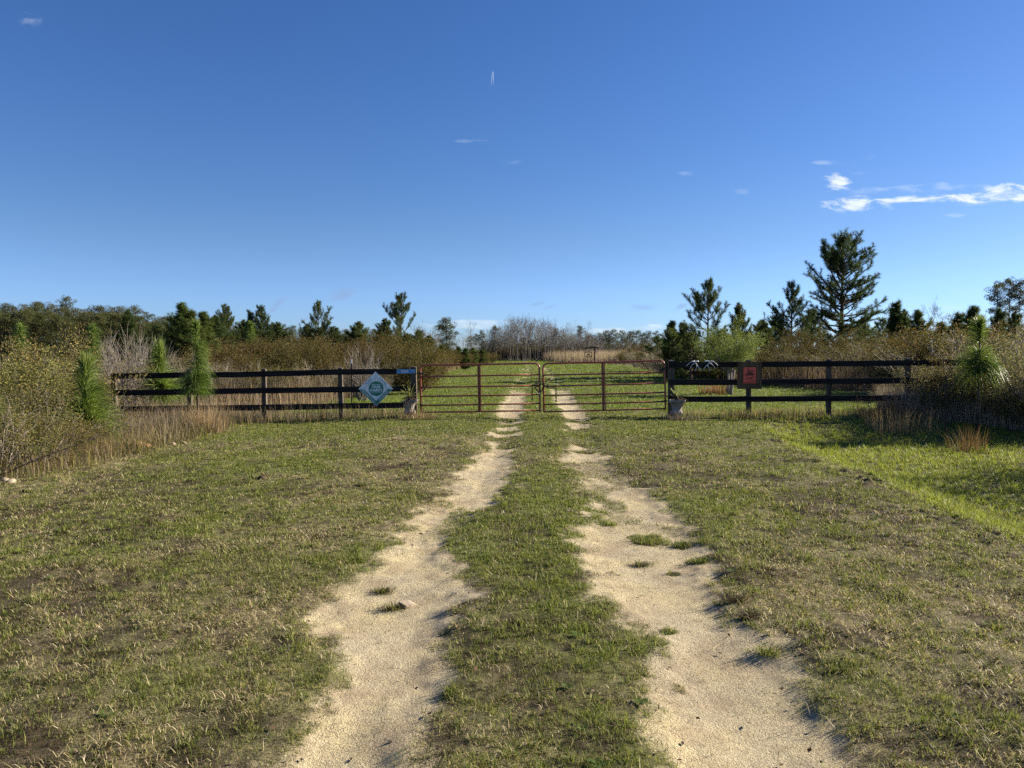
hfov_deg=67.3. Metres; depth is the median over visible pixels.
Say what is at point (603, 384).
tube gate
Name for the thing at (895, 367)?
bronze shrub
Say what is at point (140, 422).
dull shrub
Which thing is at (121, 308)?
mature pine
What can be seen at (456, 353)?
bronze shrub
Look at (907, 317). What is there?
young pine
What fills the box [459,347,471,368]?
young pine
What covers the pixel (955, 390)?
dull shrub
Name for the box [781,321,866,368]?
brown shrub
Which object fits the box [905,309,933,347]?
young pine
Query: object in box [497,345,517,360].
brown shrub
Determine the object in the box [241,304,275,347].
young pine
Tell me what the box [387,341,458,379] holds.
bronze shrub
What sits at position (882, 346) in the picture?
bronze shrub
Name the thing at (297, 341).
bronze shrub
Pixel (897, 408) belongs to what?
grass clump
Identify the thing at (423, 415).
grass clump
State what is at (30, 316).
mature pine
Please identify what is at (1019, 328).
dull shrub
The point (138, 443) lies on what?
stone
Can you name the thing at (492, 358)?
bronze shrub
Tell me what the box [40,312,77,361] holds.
mature pine
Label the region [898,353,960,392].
dull shrub
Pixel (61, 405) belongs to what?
dull shrub
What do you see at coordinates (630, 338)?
mature pine
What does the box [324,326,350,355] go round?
young pine
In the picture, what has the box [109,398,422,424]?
fence weeds
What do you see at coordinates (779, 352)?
dull shrub
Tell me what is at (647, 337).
mature pine
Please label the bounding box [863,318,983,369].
bronze shrub
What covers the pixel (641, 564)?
grass tuft
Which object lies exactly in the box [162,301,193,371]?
young pine
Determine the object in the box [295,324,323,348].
young pine
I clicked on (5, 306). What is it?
mature pine
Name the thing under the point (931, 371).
dull shrub
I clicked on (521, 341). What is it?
bare tree
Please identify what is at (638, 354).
bronze shrub
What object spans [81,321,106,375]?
pine sapling
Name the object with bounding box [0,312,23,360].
mature pine
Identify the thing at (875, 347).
dull shrub
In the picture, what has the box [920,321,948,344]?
young pine
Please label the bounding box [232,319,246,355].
young pine
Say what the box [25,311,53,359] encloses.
mature pine
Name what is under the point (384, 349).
bronze shrub
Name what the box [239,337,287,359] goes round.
bronze shrub
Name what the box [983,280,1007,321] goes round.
mature pine
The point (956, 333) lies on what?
dull shrub
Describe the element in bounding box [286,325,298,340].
mature pine
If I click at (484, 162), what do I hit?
sky
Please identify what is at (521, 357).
brown shrub
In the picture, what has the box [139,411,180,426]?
dull shrub
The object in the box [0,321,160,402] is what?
olive shrub
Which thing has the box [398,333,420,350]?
young pine
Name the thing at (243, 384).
dull shrub
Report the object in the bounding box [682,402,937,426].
grass
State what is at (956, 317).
young pine
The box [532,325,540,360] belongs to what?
bare tree
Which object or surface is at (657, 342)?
tree
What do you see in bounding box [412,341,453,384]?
bronze shrub
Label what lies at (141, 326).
mature pine
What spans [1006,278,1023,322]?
mature pine
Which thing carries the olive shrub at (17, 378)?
on the ground at (728, 696)
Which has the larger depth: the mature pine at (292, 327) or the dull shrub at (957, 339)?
the mature pine at (292, 327)
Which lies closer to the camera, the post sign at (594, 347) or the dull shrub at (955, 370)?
the dull shrub at (955, 370)
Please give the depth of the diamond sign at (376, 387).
19.29 m
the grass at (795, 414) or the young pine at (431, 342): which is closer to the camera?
the grass at (795, 414)
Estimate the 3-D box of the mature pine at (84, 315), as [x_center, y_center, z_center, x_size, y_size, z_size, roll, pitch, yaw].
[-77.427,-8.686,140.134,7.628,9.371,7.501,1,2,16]
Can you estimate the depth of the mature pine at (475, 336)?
195.47 m
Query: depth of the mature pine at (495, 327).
169.51 m
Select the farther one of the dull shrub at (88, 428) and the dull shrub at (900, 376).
the dull shrub at (900, 376)
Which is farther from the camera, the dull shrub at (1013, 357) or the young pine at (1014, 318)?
the young pine at (1014, 318)
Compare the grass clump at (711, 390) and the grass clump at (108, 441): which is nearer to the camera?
the grass clump at (108, 441)
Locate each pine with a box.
[0,303,11,358]
[0,310,10,355]
[0,311,15,360]
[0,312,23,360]
[1,309,35,356]
[4,304,24,359]
[10,308,45,359]
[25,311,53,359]
[28,301,45,357]
[29,309,62,351]
[40,301,54,358]
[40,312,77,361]
[42,304,66,358]
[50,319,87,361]
[54,295,77,323]
[63,306,81,319]
[67,315,86,355]
[72,308,93,333]
[72,311,111,353]
[81,312,117,361]
[85,305,102,315]
[85,311,123,357]
[95,305,114,330]
[101,312,134,357]
[105,306,121,358]
[105,309,143,364]
[113,305,133,341]
[118,315,153,356]
[128,304,145,324]
[137,324,168,363]
[138,311,157,359]
[145,318,177,357]
[148,320,165,352]
[152,316,166,327]
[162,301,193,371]
[170,310,208,371]
[196,310,221,349]
[210,314,234,348]
[213,303,240,351]
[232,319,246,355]
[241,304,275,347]
[243,310,255,345]
[264,321,293,346]
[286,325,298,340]
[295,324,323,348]
[299,299,333,345]
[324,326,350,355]
[338,321,377,353]
[371,317,396,345]
[378,291,423,348]
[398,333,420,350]
[413,329,432,350]
[424,336,435,352]
[434,316,459,348]
[437,344,447,352]
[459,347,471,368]
[465,335,474,350]
[468,347,478,366]
[471,334,482,351]
[477,330,487,349]
[477,349,486,365]
[491,325,499,349]
[577,325,585,350]
[596,332,605,350]
[597,330,610,350]
[605,330,622,351]
[618,330,627,349]
[626,331,636,348]
[632,330,640,346]
[637,333,647,346]
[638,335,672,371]
[642,331,653,349]
[652,330,658,345]
[657,320,682,378]
[665,331,716,378]
[675,321,689,377]
[679,275,737,379]
[702,328,748,378]
[728,302,762,358]
[751,319,782,358]
[760,315,790,359]
[763,279,821,351]
[796,227,890,348]
[797,307,827,357]
[820,327,830,354]
[850,319,879,350]
[864,317,888,353]
[884,299,906,347]
[900,309,914,335]
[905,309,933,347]
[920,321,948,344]
[944,311,969,342]
[957,303,992,356]
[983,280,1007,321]
[984,307,1023,338]
[998,309,1023,344]
[1000,276,1023,321]
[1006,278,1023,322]
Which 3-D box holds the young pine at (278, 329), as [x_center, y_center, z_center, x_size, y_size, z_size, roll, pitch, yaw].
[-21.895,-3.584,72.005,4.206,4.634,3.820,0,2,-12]
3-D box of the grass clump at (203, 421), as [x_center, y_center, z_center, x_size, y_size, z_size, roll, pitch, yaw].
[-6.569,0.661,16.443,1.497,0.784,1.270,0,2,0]
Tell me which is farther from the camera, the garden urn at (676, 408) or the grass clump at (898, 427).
the garden urn at (676, 408)
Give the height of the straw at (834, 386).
1.643 m
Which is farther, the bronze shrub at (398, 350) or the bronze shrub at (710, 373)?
the bronze shrub at (710, 373)
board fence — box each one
[111,366,417,419]
[668,357,990,416]
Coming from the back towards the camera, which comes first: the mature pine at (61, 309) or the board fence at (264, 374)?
the mature pine at (61, 309)
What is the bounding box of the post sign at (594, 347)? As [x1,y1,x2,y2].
[584,346,598,363]
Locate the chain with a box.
[531,382,556,401]
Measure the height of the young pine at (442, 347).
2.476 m
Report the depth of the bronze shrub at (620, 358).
109.44 m
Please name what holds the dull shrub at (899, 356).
on the ground at (728, 696)
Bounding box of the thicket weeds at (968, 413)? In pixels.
[870,380,1023,430]
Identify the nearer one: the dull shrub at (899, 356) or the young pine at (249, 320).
the dull shrub at (899, 356)
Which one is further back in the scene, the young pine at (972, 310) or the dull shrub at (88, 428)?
the young pine at (972, 310)
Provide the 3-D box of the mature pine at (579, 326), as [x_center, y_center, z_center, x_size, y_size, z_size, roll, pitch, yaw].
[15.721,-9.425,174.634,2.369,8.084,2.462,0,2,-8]
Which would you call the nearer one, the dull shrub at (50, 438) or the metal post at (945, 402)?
the dull shrub at (50, 438)
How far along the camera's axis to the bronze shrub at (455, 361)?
70.09 m
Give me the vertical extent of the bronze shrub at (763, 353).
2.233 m
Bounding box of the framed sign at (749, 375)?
[737,362,761,388]
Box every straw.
[26,369,402,410]
[438,362,460,374]
[694,360,895,390]
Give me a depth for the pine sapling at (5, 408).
11.75 m
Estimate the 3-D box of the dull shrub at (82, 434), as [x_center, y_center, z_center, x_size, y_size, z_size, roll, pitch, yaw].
[-7.345,0.750,12.455,2.061,0.910,1.965,0,2,2]
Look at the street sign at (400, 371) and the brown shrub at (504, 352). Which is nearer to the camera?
the street sign at (400, 371)
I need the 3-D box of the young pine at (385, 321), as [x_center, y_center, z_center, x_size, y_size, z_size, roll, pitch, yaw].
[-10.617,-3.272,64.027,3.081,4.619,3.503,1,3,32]
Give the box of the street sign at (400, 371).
[397,369,414,373]
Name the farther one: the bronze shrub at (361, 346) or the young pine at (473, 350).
the young pine at (473, 350)
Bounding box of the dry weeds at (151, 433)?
[0,394,256,482]
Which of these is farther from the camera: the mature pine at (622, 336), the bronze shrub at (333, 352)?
the mature pine at (622, 336)
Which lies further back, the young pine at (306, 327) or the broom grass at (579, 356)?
the broom grass at (579, 356)
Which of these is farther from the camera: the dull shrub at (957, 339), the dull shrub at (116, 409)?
the dull shrub at (957, 339)
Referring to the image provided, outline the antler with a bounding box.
[703,360,717,370]
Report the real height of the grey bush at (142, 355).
2.715 m
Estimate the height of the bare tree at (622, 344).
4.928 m
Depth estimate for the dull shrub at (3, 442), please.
10.58 m
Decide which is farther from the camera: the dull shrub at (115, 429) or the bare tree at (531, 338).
the bare tree at (531, 338)
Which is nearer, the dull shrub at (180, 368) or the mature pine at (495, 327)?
the dull shrub at (180, 368)
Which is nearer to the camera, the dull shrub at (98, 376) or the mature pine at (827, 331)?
the dull shrub at (98, 376)
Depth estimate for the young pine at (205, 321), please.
46.75 m
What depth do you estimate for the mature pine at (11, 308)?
189.99 m
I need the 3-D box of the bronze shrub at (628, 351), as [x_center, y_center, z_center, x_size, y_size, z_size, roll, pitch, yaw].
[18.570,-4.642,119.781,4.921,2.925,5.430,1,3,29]
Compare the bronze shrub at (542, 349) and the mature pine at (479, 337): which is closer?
the mature pine at (479, 337)
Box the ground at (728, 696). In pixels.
[0,354,1023,767]
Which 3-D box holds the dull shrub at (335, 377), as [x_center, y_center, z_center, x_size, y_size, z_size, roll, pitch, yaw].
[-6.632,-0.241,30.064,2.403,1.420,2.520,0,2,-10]
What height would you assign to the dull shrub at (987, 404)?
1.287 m
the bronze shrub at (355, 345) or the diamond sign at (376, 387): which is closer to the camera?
the diamond sign at (376, 387)
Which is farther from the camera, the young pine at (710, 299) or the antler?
the young pine at (710, 299)
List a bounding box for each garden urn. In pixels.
[402,399,417,417]
[668,399,685,418]
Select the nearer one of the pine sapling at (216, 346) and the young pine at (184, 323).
the pine sapling at (216, 346)
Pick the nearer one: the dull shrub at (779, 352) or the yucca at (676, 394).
the yucca at (676, 394)
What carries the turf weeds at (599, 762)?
on the ground at (728, 696)
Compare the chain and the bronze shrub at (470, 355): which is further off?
the bronze shrub at (470, 355)
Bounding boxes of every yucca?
[400,384,418,405]
[666,385,687,406]
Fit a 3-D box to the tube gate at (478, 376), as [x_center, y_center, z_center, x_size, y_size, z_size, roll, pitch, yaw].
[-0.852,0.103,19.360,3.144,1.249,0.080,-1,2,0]
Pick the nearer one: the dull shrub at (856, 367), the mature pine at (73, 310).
the dull shrub at (856, 367)
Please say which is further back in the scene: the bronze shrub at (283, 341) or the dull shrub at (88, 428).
the bronze shrub at (283, 341)
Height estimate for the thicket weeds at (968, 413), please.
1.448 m
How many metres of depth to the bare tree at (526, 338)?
168.48 m
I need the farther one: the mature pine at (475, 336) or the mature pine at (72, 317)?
the mature pine at (475, 336)
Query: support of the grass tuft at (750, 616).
on the ground at (728, 696)
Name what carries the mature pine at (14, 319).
on the ground at (728, 696)
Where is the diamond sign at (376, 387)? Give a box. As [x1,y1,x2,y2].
[359,371,392,405]
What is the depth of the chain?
19.28 m
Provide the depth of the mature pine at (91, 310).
209.25 m
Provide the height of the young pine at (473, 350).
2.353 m
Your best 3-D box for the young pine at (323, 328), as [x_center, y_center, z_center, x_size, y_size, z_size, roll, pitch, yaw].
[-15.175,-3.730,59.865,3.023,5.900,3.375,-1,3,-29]
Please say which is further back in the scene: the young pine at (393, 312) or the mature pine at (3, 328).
the mature pine at (3, 328)
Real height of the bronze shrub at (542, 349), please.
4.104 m
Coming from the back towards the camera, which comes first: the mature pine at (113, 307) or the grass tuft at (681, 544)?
the mature pine at (113, 307)
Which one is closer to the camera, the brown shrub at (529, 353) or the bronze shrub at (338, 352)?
the bronze shrub at (338, 352)
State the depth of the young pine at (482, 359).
95.80 m
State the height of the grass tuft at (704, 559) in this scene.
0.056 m
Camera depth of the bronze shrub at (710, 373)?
45.48 m
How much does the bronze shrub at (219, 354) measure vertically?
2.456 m
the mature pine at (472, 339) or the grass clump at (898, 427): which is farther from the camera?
the mature pine at (472, 339)
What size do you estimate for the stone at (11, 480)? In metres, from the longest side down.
0.127 x 0.089 x 0.062 m
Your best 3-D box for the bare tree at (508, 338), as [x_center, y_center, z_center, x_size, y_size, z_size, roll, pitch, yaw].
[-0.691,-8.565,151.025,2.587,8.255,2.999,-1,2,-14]
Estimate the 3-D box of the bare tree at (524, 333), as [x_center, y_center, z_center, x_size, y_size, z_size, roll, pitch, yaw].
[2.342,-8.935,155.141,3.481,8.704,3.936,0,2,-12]
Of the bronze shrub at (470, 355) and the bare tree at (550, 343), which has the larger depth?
the bare tree at (550, 343)
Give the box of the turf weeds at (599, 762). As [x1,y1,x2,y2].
[5,446,1005,767]
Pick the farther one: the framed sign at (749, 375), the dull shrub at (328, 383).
the dull shrub at (328, 383)
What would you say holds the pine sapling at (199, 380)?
on the ground at (728, 696)
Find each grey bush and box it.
[85,332,178,405]
[97,324,182,404]
[331,341,383,400]
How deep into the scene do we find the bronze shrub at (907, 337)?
31.04 m
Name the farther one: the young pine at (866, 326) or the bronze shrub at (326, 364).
the young pine at (866, 326)
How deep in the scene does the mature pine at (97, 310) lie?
182.14 m
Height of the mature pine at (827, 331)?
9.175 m
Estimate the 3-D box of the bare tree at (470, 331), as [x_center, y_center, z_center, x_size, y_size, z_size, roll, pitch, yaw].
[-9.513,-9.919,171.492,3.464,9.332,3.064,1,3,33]
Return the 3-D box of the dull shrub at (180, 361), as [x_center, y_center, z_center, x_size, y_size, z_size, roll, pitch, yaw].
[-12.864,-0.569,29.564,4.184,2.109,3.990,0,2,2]
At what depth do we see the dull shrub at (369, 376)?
29.73 m
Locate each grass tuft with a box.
[370,583,398,595]
[374,601,414,612]
[624,559,656,567]
[627,534,676,544]
[668,539,693,547]
[686,554,715,564]
[714,590,756,603]
[729,604,769,620]
[744,641,785,658]
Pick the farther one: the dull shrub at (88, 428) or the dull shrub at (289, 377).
the dull shrub at (289, 377)
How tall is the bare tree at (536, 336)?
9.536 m
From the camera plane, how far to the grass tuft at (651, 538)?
6.75 m
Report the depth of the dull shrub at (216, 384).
28.19 m
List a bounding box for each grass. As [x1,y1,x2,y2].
[0,360,1023,767]
[543,348,704,363]
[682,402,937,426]
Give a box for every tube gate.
[416,362,540,412]
[542,360,668,411]
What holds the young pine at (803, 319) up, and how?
on the ground at (728, 696)
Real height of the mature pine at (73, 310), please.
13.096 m
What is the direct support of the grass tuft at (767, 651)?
on the ground at (728, 696)
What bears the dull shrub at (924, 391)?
on the ground at (728, 696)
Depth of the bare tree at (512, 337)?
152.68 m
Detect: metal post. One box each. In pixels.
[351,360,351,402]
[944,375,946,432]
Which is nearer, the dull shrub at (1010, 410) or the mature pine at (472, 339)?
the dull shrub at (1010, 410)
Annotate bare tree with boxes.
[425,322,441,350]
[462,319,475,347]
[480,329,494,353]
[503,316,520,360]
[504,316,515,357]
[504,322,515,346]
[505,324,527,358]
[506,315,525,360]
[508,318,520,345]
[510,314,521,360]
[518,318,549,360]
[519,314,536,359]
[519,322,531,360]
[520,316,529,360]
[529,320,539,360]
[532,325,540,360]
[533,322,553,359]
[535,326,549,360]
[539,324,556,353]
[545,325,555,358]
[548,322,564,350]
[548,327,568,351]
[549,323,557,353]
[562,332,577,353]
[563,327,581,349]
[581,332,588,351]
[587,331,599,351]
[588,335,604,350]
[617,340,627,350]
[921,295,963,330]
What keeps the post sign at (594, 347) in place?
on the ground at (728, 696)
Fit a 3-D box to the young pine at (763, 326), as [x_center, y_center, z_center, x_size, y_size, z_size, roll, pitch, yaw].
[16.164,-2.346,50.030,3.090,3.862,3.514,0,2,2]
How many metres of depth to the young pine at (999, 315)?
39.74 m
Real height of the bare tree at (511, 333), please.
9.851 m
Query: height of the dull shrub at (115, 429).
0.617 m
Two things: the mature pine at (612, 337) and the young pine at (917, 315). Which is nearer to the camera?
the young pine at (917, 315)
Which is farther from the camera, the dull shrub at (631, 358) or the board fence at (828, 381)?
the dull shrub at (631, 358)
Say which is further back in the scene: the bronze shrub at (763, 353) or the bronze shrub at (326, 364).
the bronze shrub at (763, 353)
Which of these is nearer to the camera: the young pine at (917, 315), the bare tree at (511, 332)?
the young pine at (917, 315)
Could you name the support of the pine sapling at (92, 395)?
on the ground at (728, 696)
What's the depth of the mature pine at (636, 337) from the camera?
197.41 m
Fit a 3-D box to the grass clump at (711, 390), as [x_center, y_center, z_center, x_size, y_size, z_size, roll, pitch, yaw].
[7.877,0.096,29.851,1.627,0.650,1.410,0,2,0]
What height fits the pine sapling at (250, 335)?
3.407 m
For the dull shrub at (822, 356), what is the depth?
37.30 m
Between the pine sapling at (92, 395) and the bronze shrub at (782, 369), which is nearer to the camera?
the pine sapling at (92, 395)
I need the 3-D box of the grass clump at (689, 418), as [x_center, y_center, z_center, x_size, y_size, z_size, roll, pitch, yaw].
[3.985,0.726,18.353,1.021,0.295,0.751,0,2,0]
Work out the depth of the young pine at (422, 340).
71.69 m
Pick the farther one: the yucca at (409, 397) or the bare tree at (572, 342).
the bare tree at (572, 342)
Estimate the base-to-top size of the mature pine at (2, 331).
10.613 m
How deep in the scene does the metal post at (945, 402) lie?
17.32 m
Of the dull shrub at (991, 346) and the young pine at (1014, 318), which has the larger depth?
the young pine at (1014, 318)
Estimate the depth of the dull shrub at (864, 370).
29.80 m
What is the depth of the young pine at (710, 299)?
45.79 m
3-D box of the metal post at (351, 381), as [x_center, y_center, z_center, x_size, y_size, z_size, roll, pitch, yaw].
[-4.907,0.127,23.533,0.040,1.751,0.036,0,2,0]
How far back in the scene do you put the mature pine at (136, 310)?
208.28 m
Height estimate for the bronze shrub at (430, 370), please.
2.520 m
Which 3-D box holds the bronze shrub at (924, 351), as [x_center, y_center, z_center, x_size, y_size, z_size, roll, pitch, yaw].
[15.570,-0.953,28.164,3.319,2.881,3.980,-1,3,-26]
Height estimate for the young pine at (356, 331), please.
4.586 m
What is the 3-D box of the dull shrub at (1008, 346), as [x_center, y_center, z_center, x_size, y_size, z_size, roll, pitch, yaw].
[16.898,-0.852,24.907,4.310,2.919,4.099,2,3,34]
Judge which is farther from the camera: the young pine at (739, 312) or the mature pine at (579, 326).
the mature pine at (579, 326)
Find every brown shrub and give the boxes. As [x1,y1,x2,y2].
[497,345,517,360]
[514,352,531,359]
[522,350,534,359]
[529,345,554,357]
[766,331,837,358]
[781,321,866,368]
[826,329,893,357]
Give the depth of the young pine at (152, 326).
59.62 m
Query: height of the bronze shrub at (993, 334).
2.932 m
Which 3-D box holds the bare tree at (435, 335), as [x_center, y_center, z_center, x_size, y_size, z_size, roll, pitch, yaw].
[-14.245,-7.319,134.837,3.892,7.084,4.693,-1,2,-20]
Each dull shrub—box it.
[0,361,104,426]
[0,378,150,448]
[0,389,127,474]
[0,399,76,466]
[0,408,88,464]
[2,368,137,422]
[22,403,124,459]
[44,352,126,405]
[48,417,112,446]
[85,421,130,446]
[99,349,193,405]
[111,414,165,431]
[120,343,217,395]
[129,349,216,397]
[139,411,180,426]
[169,353,240,398]
[202,354,249,400]
[206,359,271,398]
[228,359,305,400]
[252,363,324,397]
[285,357,348,399]
[315,363,360,394]
[324,359,389,395]
[360,356,402,383]
[622,348,647,367]
[627,351,650,368]
[638,346,663,373]
[645,353,667,374]
[750,345,794,360]
[779,348,839,385]
[795,343,862,377]
[805,345,874,385]
[827,332,910,375]
[834,337,884,385]
[852,338,920,386]
[854,345,900,392]
[871,339,995,384]
[874,366,904,394]
[883,354,993,414]
[894,345,1009,391]
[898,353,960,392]
[910,315,1014,354]
[914,318,1023,363]
[915,354,1023,396]
[922,326,1023,399]
[926,375,1003,411]
[930,334,1023,386]
[937,331,1023,374]
[938,319,1023,360]
[955,372,1023,420]
[965,321,1023,365]
[968,368,1023,427]
[986,354,1023,406]
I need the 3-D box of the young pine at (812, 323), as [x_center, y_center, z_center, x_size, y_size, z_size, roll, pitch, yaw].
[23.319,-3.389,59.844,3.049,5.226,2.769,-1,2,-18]
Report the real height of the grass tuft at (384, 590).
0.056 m
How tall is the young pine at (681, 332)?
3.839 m
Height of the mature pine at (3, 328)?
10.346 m
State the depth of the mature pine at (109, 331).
144.58 m
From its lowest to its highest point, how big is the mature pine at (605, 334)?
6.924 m
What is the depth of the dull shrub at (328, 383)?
28.18 m
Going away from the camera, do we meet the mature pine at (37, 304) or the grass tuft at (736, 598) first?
the grass tuft at (736, 598)
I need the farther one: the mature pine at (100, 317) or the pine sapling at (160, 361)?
the mature pine at (100, 317)
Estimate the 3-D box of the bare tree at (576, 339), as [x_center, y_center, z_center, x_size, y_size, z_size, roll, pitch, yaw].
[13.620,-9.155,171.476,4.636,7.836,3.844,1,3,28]
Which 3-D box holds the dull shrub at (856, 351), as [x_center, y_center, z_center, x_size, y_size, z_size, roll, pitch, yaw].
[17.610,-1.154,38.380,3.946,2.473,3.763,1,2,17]
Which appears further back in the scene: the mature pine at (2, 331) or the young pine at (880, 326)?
the mature pine at (2, 331)
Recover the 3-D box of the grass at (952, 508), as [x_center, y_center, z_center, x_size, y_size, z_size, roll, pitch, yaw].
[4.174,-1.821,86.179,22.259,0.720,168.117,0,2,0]
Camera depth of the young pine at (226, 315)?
61.76 m
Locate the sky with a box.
[0,0,1023,352]
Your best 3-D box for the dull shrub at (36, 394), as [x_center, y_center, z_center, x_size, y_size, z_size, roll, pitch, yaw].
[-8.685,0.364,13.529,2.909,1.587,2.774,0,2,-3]
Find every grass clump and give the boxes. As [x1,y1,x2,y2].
[56,423,132,454]
[177,399,236,432]
[226,412,265,422]
[398,407,442,419]
[660,408,700,420]
[697,385,733,394]
[841,395,923,420]
[859,403,949,433]
[937,423,991,453]
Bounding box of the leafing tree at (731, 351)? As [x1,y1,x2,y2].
[690,316,770,394]
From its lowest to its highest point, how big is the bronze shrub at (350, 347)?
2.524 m
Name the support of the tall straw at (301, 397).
on the ground at (728, 696)
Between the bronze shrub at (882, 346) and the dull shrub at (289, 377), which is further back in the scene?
the bronze shrub at (882, 346)
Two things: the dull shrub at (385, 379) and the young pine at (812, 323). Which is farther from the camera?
the young pine at (812, 323)
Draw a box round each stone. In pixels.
[7,478,15,482]
[130,441,150,447]
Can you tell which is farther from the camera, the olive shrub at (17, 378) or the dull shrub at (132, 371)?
the dull shrub at (132, 371)
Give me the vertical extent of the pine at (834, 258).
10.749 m
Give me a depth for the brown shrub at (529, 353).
172.10 m
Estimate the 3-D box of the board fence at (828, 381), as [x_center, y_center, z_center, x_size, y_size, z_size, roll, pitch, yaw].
[7.995,0.227,19.399,8.132,1.838,0.187,0,2,0]
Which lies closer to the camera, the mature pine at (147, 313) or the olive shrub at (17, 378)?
the olive shrub at (17, 378)
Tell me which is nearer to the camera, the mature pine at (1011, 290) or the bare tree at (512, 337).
the mature pine at (1011, 290)
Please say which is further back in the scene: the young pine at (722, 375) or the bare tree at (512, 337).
the bare tree at (512, 337)
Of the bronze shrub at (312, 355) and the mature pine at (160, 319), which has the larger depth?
the mature pine at (160, 319)
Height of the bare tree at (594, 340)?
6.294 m
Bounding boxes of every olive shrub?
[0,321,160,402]
[0,344,104,408]
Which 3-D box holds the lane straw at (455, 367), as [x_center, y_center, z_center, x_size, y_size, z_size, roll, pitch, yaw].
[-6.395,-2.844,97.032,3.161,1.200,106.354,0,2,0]
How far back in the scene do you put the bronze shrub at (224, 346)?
39.65 m
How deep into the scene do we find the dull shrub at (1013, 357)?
19.31 m
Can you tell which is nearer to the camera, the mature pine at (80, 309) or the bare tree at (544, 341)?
the bare tree at (544, 341)
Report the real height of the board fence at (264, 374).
1.725 m
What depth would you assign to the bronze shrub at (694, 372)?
47.67 m
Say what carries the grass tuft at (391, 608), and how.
on the ground at (728, 696)
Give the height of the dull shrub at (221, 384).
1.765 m
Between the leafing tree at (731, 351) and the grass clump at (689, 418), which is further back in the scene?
the leafing tree at (731, 351)
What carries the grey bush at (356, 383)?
on the ground at (728, 696)
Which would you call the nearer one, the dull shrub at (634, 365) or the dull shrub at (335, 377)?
the dull shrub at (335, 377)
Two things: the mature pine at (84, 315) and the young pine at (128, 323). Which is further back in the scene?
the mature pine at (84, 315)
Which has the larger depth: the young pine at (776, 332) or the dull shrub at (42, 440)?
the young pine at (776, 332)
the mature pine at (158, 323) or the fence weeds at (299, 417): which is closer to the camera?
the fence weeds at (299, 417)
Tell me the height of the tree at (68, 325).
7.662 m
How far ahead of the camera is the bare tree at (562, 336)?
153.44 m
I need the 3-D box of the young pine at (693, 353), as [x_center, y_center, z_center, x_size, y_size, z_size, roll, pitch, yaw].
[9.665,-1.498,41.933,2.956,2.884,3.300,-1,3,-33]
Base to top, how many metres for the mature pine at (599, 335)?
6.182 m
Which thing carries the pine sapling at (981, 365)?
on the ground at (728, 696)
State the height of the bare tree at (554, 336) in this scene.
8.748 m
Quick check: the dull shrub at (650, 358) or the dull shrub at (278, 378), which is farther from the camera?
the dull shrub at (650, 358)
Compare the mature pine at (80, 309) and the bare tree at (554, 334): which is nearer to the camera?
the bare tree at (554, 334)
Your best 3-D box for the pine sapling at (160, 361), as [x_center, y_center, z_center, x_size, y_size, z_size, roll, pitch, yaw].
[-10.272,-0.072,22.550,1.814,2.767,1.900,-1,3,-25]
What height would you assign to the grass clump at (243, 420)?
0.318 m
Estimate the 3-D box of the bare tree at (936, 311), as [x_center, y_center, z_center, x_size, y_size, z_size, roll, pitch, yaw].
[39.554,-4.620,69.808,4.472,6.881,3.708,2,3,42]
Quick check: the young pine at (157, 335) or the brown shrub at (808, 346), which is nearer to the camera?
the brown shrub at (808, 346)
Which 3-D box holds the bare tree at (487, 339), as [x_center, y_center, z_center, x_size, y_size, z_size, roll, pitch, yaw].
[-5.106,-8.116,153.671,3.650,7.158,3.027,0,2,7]
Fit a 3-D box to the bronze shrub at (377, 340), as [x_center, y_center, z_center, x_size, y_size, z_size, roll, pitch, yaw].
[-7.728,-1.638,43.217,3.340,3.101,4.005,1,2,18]
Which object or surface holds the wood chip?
on the ground at (728, 696)
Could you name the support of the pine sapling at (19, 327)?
on the ground at (728, 696)
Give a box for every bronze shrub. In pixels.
[166,341,265,394]
[202,333,243,361]
[207,335,271,381]
[212,332,288,378]
[223,337,300,385]
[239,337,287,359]
[241,337,337,385]
[252,331,347,359]
[264,336,341,383]
[280,334,356,376]
[302,332,366,382]
[314,342,350,368]
[328,337,376,362]
[333,335,379,359]
[339,335,401,378]
[344,328,405,357]
[351,344,417,383]
[359,339,428,384]
[374,325,425,354]
[375,332,450,392]
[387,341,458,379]
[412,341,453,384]
[422,346,465,366]
[429,348,455,368]
[447,346,465,363]
[466,347,475,363]
[488,351,501,362]
[492,349,508,359]
[531,345,549,359]
[613,346,645,358]
[615,352,630,363]
[633,350,662,370]
[683,356,705,378]
[695,356,737,378]
[735,344,798,378]
[759,342,823,378]
[853,324,926,374]
[855,335,945,392]
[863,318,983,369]
[882,321,965,370]
[903,339,1006,408]
[904,319,996,373]
[919,316,1020,359]
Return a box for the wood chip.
[399,600,416,608]
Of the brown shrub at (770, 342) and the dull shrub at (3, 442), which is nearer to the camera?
the dull shrub at (3, 442)
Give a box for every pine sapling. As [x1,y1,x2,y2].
[0,389,20,425]
[8,320,28,388]
[42,347,128,450]
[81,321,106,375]
[135,336,186,405]
[171,317,216,419]
[212,339,220,363]
[244,320,259,346]
[948,312,1014,431]
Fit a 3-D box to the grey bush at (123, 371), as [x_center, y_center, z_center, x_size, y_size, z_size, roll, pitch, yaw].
[-12.015,-0.464,23.999,2.766,2.413,2.827,0,2,9]
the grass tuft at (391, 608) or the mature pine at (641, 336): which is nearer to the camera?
the grass tuft at (391, 608)

